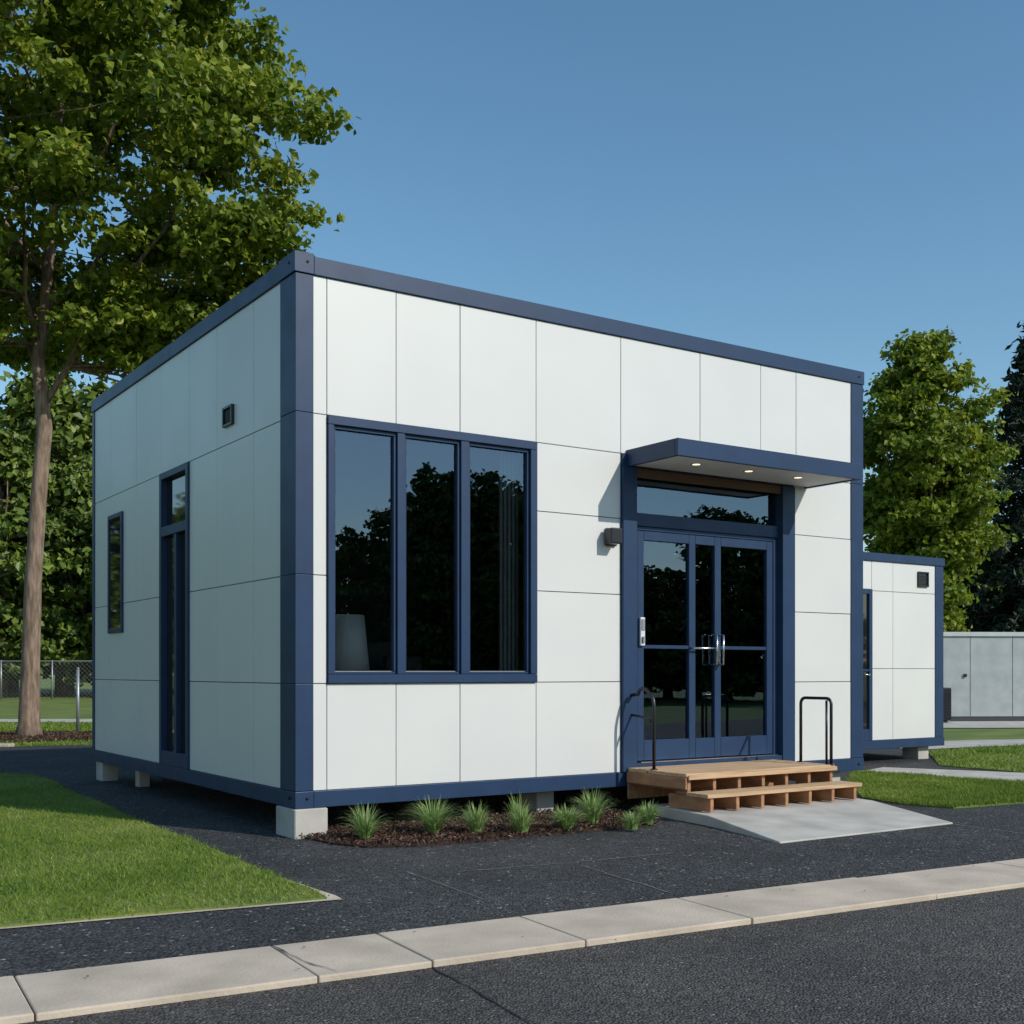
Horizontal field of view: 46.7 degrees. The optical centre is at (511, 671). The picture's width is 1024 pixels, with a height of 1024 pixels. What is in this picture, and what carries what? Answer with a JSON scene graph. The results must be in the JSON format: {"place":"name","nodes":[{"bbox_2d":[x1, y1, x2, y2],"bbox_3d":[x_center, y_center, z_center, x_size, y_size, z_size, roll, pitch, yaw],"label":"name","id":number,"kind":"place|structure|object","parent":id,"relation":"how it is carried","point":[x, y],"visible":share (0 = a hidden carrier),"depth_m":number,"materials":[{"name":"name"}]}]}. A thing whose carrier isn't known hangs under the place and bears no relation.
{"place":"outdoors","nodes":[
{"label":"outdoors","id":0,"kind":"place"},
{"bbox_2d":[0,719,91,721],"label":"concrete path","id":1,"kind":"structure","parent":0,"point":[47,720],"depth_m":32.79,"materials":[{"name":"grey concrete"}]},
{"bbox_2d":[0,772,329,926],"bbox_3d":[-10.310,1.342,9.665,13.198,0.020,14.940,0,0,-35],"label":"lawn","id":2,"kind":"structure","parent":0,"point":[16,922],"depth_m":7.85,"materials":[{"name":"green plant"}]},
{"bbox_2d":[383,656,420,670],"bbox_3d":[-0.998,0.375,11.501,0.400,1.050,0.400,0,0,-34],"label":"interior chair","id":3,"kind":"object","parent":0,"point":[413,663],"visible":0.15,"depth_m":11.62,"materials":[{"name":"black"}]},
{"bbox_2d":[334,671,524,671],"bbox_3d":[-0.674,0.000,10.323,1.914,0.006,0.004,0,0,-34],"label":"window gasket","id":4,"kind":"object","parent":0,"point":[429,671],"depth_m":10.29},
{"bbox_2d":[335,430,662,487],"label":"interior ceiling","id":5,"kind":"structure","parent":0,"point":[362,444],"depth_m":13.44,"materials":[{"name":"white paint"}]},
{"bbox_2d":[0,744,1023,978],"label":"asphalt pavement","id":6,"kind":"structure","parent":0,"point":[351,878],"depth_m":8.37,"materials":[{"name":"grey asphalt"}]},
{"bbox_2d":[0,743,13,746],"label":"curb","id":7,"kind":"structure","parent":6,"relation":"on","point":[6,744],"depth_m":21.23,"materials":[{"name":"concrete"}]},
{"bbox_2d":[0,881,340,928],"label":"lawn edging","id":8,"kind":"object","parent":6,"relation":"on","point":[332,897],"visible":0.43,"depth_m":6.66,"materials":[{"name":"concrete"}]},
{"bbox_2d":[406,871,481,898],"bbox_3d":[-0.438,1.346,7.489,0.026,0.001,1.121,0,0,-30],"label":"pavement crack","id":9,"kind":"object","parent":6,"relation":"on","point":[443,884],"visible":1,"depth_m":7.48,"materials":[{"name":"black asphalt"}]},
{"bbox_2d":[96,761,839,838],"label":"foundation blocks","id":10,"kind":"structure","parent":6,"relation":"on","point":[292,823],"depth_m":9.78,"materials":[{"name":"concrete"}]},
{"bbox_2d":[91,250,863,808],"bbox_3d":[-0.644,-1.141,14.084,6.882,4.507,6.332,0,0,-34],"label":"steel frame","id":11,"kind":"object","parent":10,"relation":"on","point":[293,272],"visible":0.63,"depth_m":10.11,"materials":[{"name":"blue metal"}]},
{"bbox_2d":[159,462,191,768],"bbox_3d":[-3.415,-0.553,12.160,0.132,3.050,0.920,0,0,-34],"label":"side door frame","id":12,"kind":"object","parent":11,"relation":"attached to","point":[176,757],"visible":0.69,"depth_m":12.10,"materials":[{"name":"blue metal"}]},
{"bbox_2d":[167,535,173,750],"bbox_3d":[-3.527,-0.290,12.321,0.001,2.240,0.390,0,0,-34],"label":"side door glass","id":13,"kind":"object","parent":12,"relation":"attached to","point":[170,643],"visible":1,"depth_m":12.38,"materials":[{"name":"glass"}]},
{"bbox_2d":[167,473,184,525],"bbox_3d":[-3.419,-1.760,12.159,0.001,0.500,0.780,0,0,-34],"label":"side transom glass","id":14,"kind":"object","parent":12,"relation":"on","point":[176,499],"visible":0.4,"depth_m":12.22,"materials":[{"name":"clear glass"}]},
{"bbox_2d":[95,284,280,787],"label":"side panels","id":15,"kind":"object","parent":11,"relation":"attached to","point":[153,425],"visible":0.99,"depth_m":11.27,"materials":[{"name":"white metal"}]},
{"bbox_2d":[107,511,123,633],"bbox_3d":[-4.659,-1.150,13.926,0.028,1.400,0.597,0,0,-34],"label":"side window frame","id":16,"kind":"object","parent":15,"relation":"attached to","point":[120,514],"visible":1,"depth_m":13.70,"materials":[{"name":"blue metal"}]},
{"bbox_2d":[110,517,119,628],"bbox_3d":[-4.661,-1.150,13.927,0.001,1.300,0.500,0,0,-34],"label":"side window glass","id":17,"kind":"object","parent":16,"relation":"attached to","point":[114,573],"visible":1,"depth_m":13.92,"materials":[{"name":"glass"}]},
{"bbox_2d":[222,404,233,427],"bbox_3d":[-2.590,-2.330,10.818,0.032,0.180,0.240,0,0,-34],"label":"side vent","id":18,"kind":"object","parent":15,"relation":"attached to","point":[231,421],"visible":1,"depth_m":10.79,"materials":[{"name":"black metal"}]},
{"bbox_2d":[225,409,229,422],"bbox_3d":[-2.591,-2.333,10.818,0.006,0.105,0.150,0,0,-34],"label":"side vent flap","id":19,"kind":"object","parent":18,"relation":"attached to","point":[227,415],"visible":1,"depth_m":10.82,"materials":[{"name":"black metal"}]},
{"bbox_2d":[97,577,293,683],"bbox_3d":[-3.453,-1.127,12.269,0.094,4.203,6.139,0,0,-34],"label":"joint","id":20,"kind":"object","parent":11,"relation":"attached to","point":[204,681],"visible":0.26,"depth_m":11.23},
{"bbox_2d":[335,446,522,682],"bbox_3d":[-1.470,-0.820,12.028,2.920,3.420,3.520,0,0,-34],"label":"interior partition","id":21,"kind":"object","parent":11,"relation":"attached to","point":[362,534],"visible":0.25,"depth_m":13.74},
{"bbox_2d":[288,260,860,799],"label":"frame bolts","id":22,"kind":"object","parent":11,"relation":"attached to","point":[308,262],"visible":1,"depth_m":9.60,"materials":[{"name":"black metal"}]},
{"bbox_2d":[302,413,848,790],"bbox_3d":[1.061,-1.127,11.531,6.780,4.203,0.094,0,0,-34],"label":"joint","id":23,"kind":"object","parent":11,"relation":"attached to","point":[546,682],"visible":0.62,"depth_m":10.97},
{"bbox_2d":[325,415,536,682],"bbox_3d":[-0.672,-1.002,10.338,2.088,2.200,0.138,0,0,-34],"label":"window frame","id":24,"kind":"object","parent":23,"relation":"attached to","point":[461,442],"visible":0.98,"depth_m":10.34,"materials":[{"name":"blue metal"}]},
{"bbox_2d":[498,450,518,670],"bbox_3d":[-0.032,-1.000,10.962,0.210,2.100,0.030,0,0,-34],"label":"curtain","id":25,"kind":"object","parent":24,"relation":"attached to","point":[512,561],"depth_m":10.95,"materials":[{"name":"fabric"}]},
{"bbox_2d":[313,276,849,790],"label":"front panels","id":26,"kind":"object","parent":23,"relation":"attached to","point":[397,358],"visible":0.93,"depth_m":11.01,"materials":[{"name":"white metal"}]},
{"bbox_2d":[605,527,621,544],"bbox_3d":[0.965,-1.285,11.270,0.130,0.150,0.118,0,0,-34],"label":"wall lamp body","id":27,"kind":"object","parent":26,"relation":"attached to","point":[613,536],"visible":1,"depth_m":11.22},
{"bbox_2d":[637,737,767,761],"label":"interior floor","id":28,"kind":"structure","parent":11,"relation":"on","point":[647,738],"depth_m":12.68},
{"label":"interior desk","id":29,"kind":"object","parent":28,"relation":"on","visible":0},
{"bbox_2d":[335,614,368,669],"bbox_3d":[-1.403,-0.245,10.126,0.370,0.470,0.370,0,0,-34],"label":"table lamp shade","id":30,"kind":"object","parent":29,"relation":"on","point":[351,651],"visible":0.73,"depth_m":9.98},
{"bbox_2d":[352,642,390,670],"bbox_3d":[-1.397,-0.085,12.101,0.500,0.430,0.040,0,0,-34],"label":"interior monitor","id":31,"kind":"object","parent":29,"relation":"on","point":[378,652],"visible":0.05,"depth_m":12.09,"materials":[{"name":"black plastic"}]},
{"bbox_2d":[619,453,794,771],"bbox_3d":[2.009,-0.565,12.130,2.363,3.074,0.170,0,0,-34],"label":"entrance frame","id":32,"kind":"object","parent":11,"relation":"attached to","point":[774,541],"visible":0.9,"depth_m":12.18,"materials":[{"name":"blue metal"}]},
{"bbox_2d":[639,617,644,645],"bbox_3d":[1.274,-0.390,11.618,0.060,0.280,0.034,0,0,-34],"label":"door keypad","id":33,"kind":"object","parent":32,"relation":"attached to","point":[641,633],"depth_m":11.60,"materials":[{"name":"white plastic"}]},
{"bbox_2d":[642,619,644,642],"bbox_3d":[1.289,-0.395,11.596,0.040,0.230,0.020,0,0,-34],"label":"door keypad face","id":34,"kind":"object","parent":33,"relation":"attached to","point":[643,628],"visible":1,"depth_m":11.59},
{"bbox_2d":[637,482,770,738],"bbox_3d":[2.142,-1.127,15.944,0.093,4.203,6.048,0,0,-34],"label":"door glass","id":35,"kind":"object","parent":32,"relation":"in","point":[741,625],"visible":0.14,"depth_m":15.35,"materials":[{"name":"clear glass"}]},
{"bbox_2d":[637,754,776,762],"bbox_3d":[2.023,0.888,12.090,1.880,0.008,0.073,0,0,-34],"label":"threshold plate","id":36,"kind":"object","parent":32,"relation":"on","point":[707,758],"visible":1,"depth_m":12.02,"materials":[{"name":"metal"}]},
{"bbox_2d":[689,634,724,665],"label":"door pulls","id":37,"kind":"object","parent":32,"relation":"attached to","point":[723,651],"depth_m":12.11,"materials":[{"name":"silver metal"}]},
{"bbox_2d":[637,468,780,493],"bbox_3d":[2.026,-1.933,12.090,1.996,0.086,0.035,0,0,-34],"label":"entrance header strip","id":38,"kind":"object","parent":32,"relation":"attached to","point":[701,480],"visible":1,"depth_m":12.04,"materials":[{"name":"blue metal"}]},
{"bbox_2d":[718,641,720,662],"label":"lock plates","id":39,"kind":"object","parent":32,"relation":"attached to","point":[719,654],"visible":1,"depth_m":12.20,"materials":[{"name":"metal"}]},
{"bbox_2d":[626,438,861,488],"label":"canopy fascia","id":40,"kind":"structure","parent":32,"relation":"attached to","point":[682,447],"depth_m":11.36,"materials":[{"name":"blue metal"}]},
{"bbox_2d":[636,456,850,486],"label":"canopy soffit","id":41,"kind":"structure","parent":40,"relation":"attached to","point":[719,468],"depth_m":11.81,"materials":[{"name":"white metal"}]},
{"bbox_2d":[299,805,659,847],"bbox_3d":[-0.211,1.323,10.191,3.316,0.084,1.520,0,0,-32],"label":"mulch bed","id":42,"kind":"object","parent":6,"relation":"on","point":[395,834],"visible":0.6,"depth_m":9.76,"materials":[{"name":"brown wood"}]},
{"bbox_2d":[335,802,387,840],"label":"ornamental grass","id":43,"kind":"object","parent":42,"relation":"on","point":[365,825],"depth_m":9.31,"materials":[{"name":"green plant"}]},
{"bbox_2d":[404,796,467,833],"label":"ornamental grass","id":44,"kind":"object","parent":42,"relation":"on","point":[433,820],"depth_m":9.65,"materials":[{"name":"green plant"}]},
{"bbox_2d":[455,800,497,832],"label":"ornamental grass","id":45,"kind":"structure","parent":42,"relation":"on","point":[475,821],"depth_m":9.68,"materials":[{"name":"green plant"}]},
{"bbox_2d":[501,792,536,832],"bbox_3d":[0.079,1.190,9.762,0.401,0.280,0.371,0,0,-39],"label":"ornamental grass","id":46,"kind":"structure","parent":42,"relation":"on","point":[521,821],"depth_m":9.71,"materials":[{"name":"green plant"}]},
{"bbox_2d":[544,804,587,830],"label":"ornamental grass","id":47,"kind":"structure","parent":42,"relation":"on","point":[564,819],"depth_m":9.89,"materials":[{"name":"green plant"}]},
{"bbox_2d":[568,785,615,824],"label":"ornamental grass","id":48,"kind":"object","parent":42,"relation":"on","point":[592,810],"depth_m":10.23,"materials":[{"name":"green plant"}]},
{"bbox_2d":[616,811,644,829],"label":"ornamental grass","id":49,"kind":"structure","parent":42,"relation":"on","point":[630,821],"depth_m":9.96,"materials":[{"name":"green plant"}]},
{"bbox_2d":[635,800,664,824],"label":"ornamental grass","id":50,"kind":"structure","parent":42,"relation":"on","point":[649,814],"depth_m":10.29,"materials":[{"name":"green plant"}]},
{"bbox_2d":[0,858,1023,1023],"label":"curb","id":51,"kind":"structure","parent":6,"relation":"on","point":[56,994],"depth_m":5.79,"materials":[{"name":"concrete"}]},
{"bbox_2d":[274,946,335,970],"bbox_3d":[-0.974,1.327,5.481,0.031,0.001,0.599,0,0,-38],"label":"pavement crack","id":52,"kind":"object","parent":51,"relation":"on","point":[299,958],"visible":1,"depth_m":5.48,"materials":[{"name":"grey concrete"}]},
{"bbox_2d":[457,853,668,871],"bbox_3d":[0.419,1.346,8.368,1.769,0.001,0.043,0,0,-28],"label":"pavement crack","id":53,"kind":"object","parent":6,"relation":"on","point":[569,862],"visible":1,"depth_m":8.35,"materials":[{"name":"grey asphalt"}]},
{"bbox_2d":[581,865,669,892],"bbox_3d":[0.720,1.346,7.729,0.030,0.001,1.148,0,0,-25],"label":"pavement crack","id":54,"kind":"object","parent":6,"relation":"on","point":[629,880],"visible":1,"depth_m":7.63,"materials":[{"name":"black asphalt"}]},
{"bbox_2d":[650,797,952,843],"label":"concrete ramp","id":55,"kind":"structure","parent":6,"relation":"on","point":[791,821],"depth_m":10.43,"materials":[{"name":"grey concrete"}]},
{"bbox_2d":[627,759,861,811],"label":"wooden steps","id":56,"kind":"structure","parent":55,"relation":"on","point":[707,787],"depth_m":11.23,"materials":[{"name":"brown wood"}]},
{"bbox_2d":[630,686,657,769],"bbox_3d":[1.255,0.537,11.313,0.068,0.786,0.375,0,0,-34],"label":"handrail","id":57,"kind":"object","parent":56,"relation":"on","point":[649,693],"visible":1,"depth_m":11.18,"materials":[{"name":"black metal"}]},
{"bbox_2d":[797,696,834,764],"bbox_3d":[3.074,0.592,11.992,0.068,0.675,0.468,0,0,-34],"label":"handrail","id":58,"kind":"object","parent":56,"relation":"on","point":[826,699],"visible":1,"depth_m":11.87,"materials":[{"name":"black metal"}]},
{"bbox_2d":[902,746,927,758],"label":"foundation blocks","id":59,"kind":"structure","parent":6,"relation":"on","point":[915,752],"depth_m":18.30,"materials":[{"name":"concrete"}]},
{"bbox_2d":[863,552,944,749],"bbox_3d":[4.066,-0.300,18.806,3.960,2.900,3.630,0,0,-34],"label":"steel frame","id":60,"kind":"object","parent":59,"relation":"on","point":[938,738],"visible":0.12,"depth_m":18.29,"materials":[{"name":"blue metal"}]},
{"bbox_2d":[863,560,934,739],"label":"front panels","id":61,"kind":"object","parent":60,"relation":"attached to","point":[903,637],"visible":0.61,"depth_m":17.87,"materials":[{"name":"white metal"}]},
{"bbox_2d":[917,571,928,586],"bbox_3d":[6.285,-1.405,18.118,0.240,0.230,0.032,0,0,-34],"label":"wall vent","id":62,"kind":"object","parent":61,"relation":"attached to","point":[922,579],"depth_m":18.11,"materials":[{"name":"black metal"}]},
{"bbox_2d":[873,591,929,739],"bbox_3d":[4.066,-0.305,18.806,3.856,2.650,3.526,0,0,-34],"label":"joint","id":63,"kind":"object","parent":60,"relation":"on","point":[899,668],"visible":0.14,"depth_m":17.89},
{"bbox_2d":[863,589,872,740],"bbox_3d":[4.882,-0.095,17.202,1.008,2.226,0.044,0,0,-34],"label":"door frame","id":64,"kind":"object","parent":63,"relation":"attached to","point":[868,734],"visible":0.45,"depth_m":17.44,"materials":[{"name":"blue metal"}]},
{"bbox_2d":[863,594,867,728],"bbox_3d":[4.874,-0.145,17.206,0.880,1.990,0.001,0,0,-34],"label":"door glass","id":65,"kind":"object","parent":64,"relation":"in","point":[865,660],"visible":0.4,"depth_m":17.42,"materials":[{"name":"glass"}]},
{"bbox_2d":[0,675,1023,749],"bbox_3d":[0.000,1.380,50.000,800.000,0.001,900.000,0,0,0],"label":"ground","id":66,"kind":"structure","parent":0,"point":[61,706],"depth_m":39.73,"materials":[{"name":"green plant"}]},
{"bbox_2d":[0,720,91,745],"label":"lawn grass","id":67,"kind":"structure","parent":66,"relation":"on","point":[51,725],"depth_m":27.49,"materials":[{"name":"green plant"}]},
{"bbox_2d":[0,730,91,741],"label":"mulch bed","id":68,"kind":"object","parent":66,"relation":"on","point":[66,735],"visible":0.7,"depth_m":23.88,"materials":[{"name":"brown soil"}]},
{"bbox_2d":[76,667,79,731],"bbox_3d":[-9.450,0.680,25.800,0.089,1.540,0.089,0,0,0],"label":"steel post","id":69,"kind":"object","parent":68,"relation":"on","point":[78,699],"visible":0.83,"depth_m":25.78,"materials":[{"name":"silver metal"}]},
{"bbox_2d":[0,0,361,736],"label":"maple tree","id":70,"kind":"object","parent":68,"relation":"on","point":[202,102],"visible":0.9,"depth_m":23.50,"materials":[{"name":"green plant"}]},
{"bbox_2d":[0,660,91,699],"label":"chain link fence","id":71,"kind":"object","parent":66,"relation":"on","point":[51,673],"visible":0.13,"depth_m":57.99,"materials":[{"name":"grey metal"}]},
{"bbox_2d":[0,370,1003,696],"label":"distant trees","id":72,"kind":"object","parent":66,"relation":"on","point":[66,606],"visible":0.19,"depth_m":63.14,"materials":[{"name":"green plant"}]},
{"bbox_2d":[863,325,1019,631],"bbox_3d":[13.165,-4.807,37.908,5.670,12.514,6.152,0,0,0],"label":"maple tree","id":73,"kind":"object","parent":66,"relation":"on","point":[925,494],"visible":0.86,"depth_m":36.89,"materials":[{"name":"green plant"}]},
{"bbox_2d":[949,571,987,630],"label":"spruce tree","id":74,"kind":"object","parent":66,"relation":"on","point":[973,589],"depth_m":47.76,"materials":[{"name":"green plant"}]},
{"bbox_2d":[950,322,1023,631],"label":"spruce tree","id":75,"kind":"object","parent":66,"relation":"on","point":[996,610],"visible":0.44,"depth_m":44.38,"materials":[{"name":"green plant"}]},
{"bbox_2d":[951,716,1023,720],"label":"plinth","id":76,"kind":"structure","parent":66,"relation":"on","point":[993,718],"depth_m":32.34,"materials":[{"name":"grey concrete"}]},
{"bbox_2d":[943,636,1023,716],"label":"siding","id":77,"kind":"object","parent":76,"relation":"on","point":[992,682],"visible":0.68,"depth_m":32.31,"materials":[{"name":"grey metal"}]},
{"bbox_2d":[943,632,1023,636],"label":"roof trim","id":78,"kind":"structure","parent":77,"relation":"on","point":[1005,634],"depth_m":32.27,"materials":[{"name":"white metal"}]},
{"bbox_2d":[0,0,1023,674],"label":"sky","id":79,"kind":"structure","parent":0,"point":[821,181],"materials":[{"name":"blue"}]},
{"bbox_2d":[19,887,1023,1023],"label":"curb","id":80,"kind":"structure","parent":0,"point":[955,960],"depth_m":5.17,"materials":[{"name":"grey concrete"}]},
{"bbox_2d":[432,967,529,1023],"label":"pavement crack","id":81,"kind":"object","parent":80,"relation":"on","point":[481,994],"visible":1,"depth_m":4.96,"materials":[{"name":"black asphalt"}]},
{"bbox_2d":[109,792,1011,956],"bbox_3d":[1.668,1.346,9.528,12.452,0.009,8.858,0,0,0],"label":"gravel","id":82,"kind":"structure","parent":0,"point":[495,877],"depth_m":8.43,"materials":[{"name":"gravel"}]},
{"bbox_2d":[845,769,1023,808],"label":"lawn grass","id":83,"kind":"structure","parent":0,"point":[939,790],"depth_m":13.21,"materials":[{"name":"green plant"}]},
{"bbox_2d":[869,767,1023,780],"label":"concrete path","id":84,"kind":"structure","parent":0,"point":[990,774],"depth_m":15.72,"materials":[{"name":"grey concrete"}]},
{"bbox_2d":[928,739,1023,748],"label":"concrete path","id":85,"kind":"structure","parent":0,"point":[961,743],"depth_m":22.07,"materials":[{"name":"grey concrete"}]},
{"bbox_2d":[928,744,1023,772],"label":"lawn","id":86,"kind":"structure","parent":0,"point":[999,769],"depth_m":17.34,"materials":[{"name":"green plant"}]},
{"bbox_2d":[943,721,1023,727],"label":"concrete path","id":87,"kind":"structure","parent":0,"point":[985,724],"depth_m":30.32,"materials":[{"name":"grey concrete"}]},
{"bbox_2d":[943,687,950,721],"bbox_3d":[11.375,0.890,31.601,0.450,0.920,0.615,0,0,-4],"label":"air conditioner","id":88,"kind":"object","parent":87,"relation":"on","point":[946,704],"visible":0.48,"depth_m":31.31,"materials":[{"name":"black metal"}]}
]}

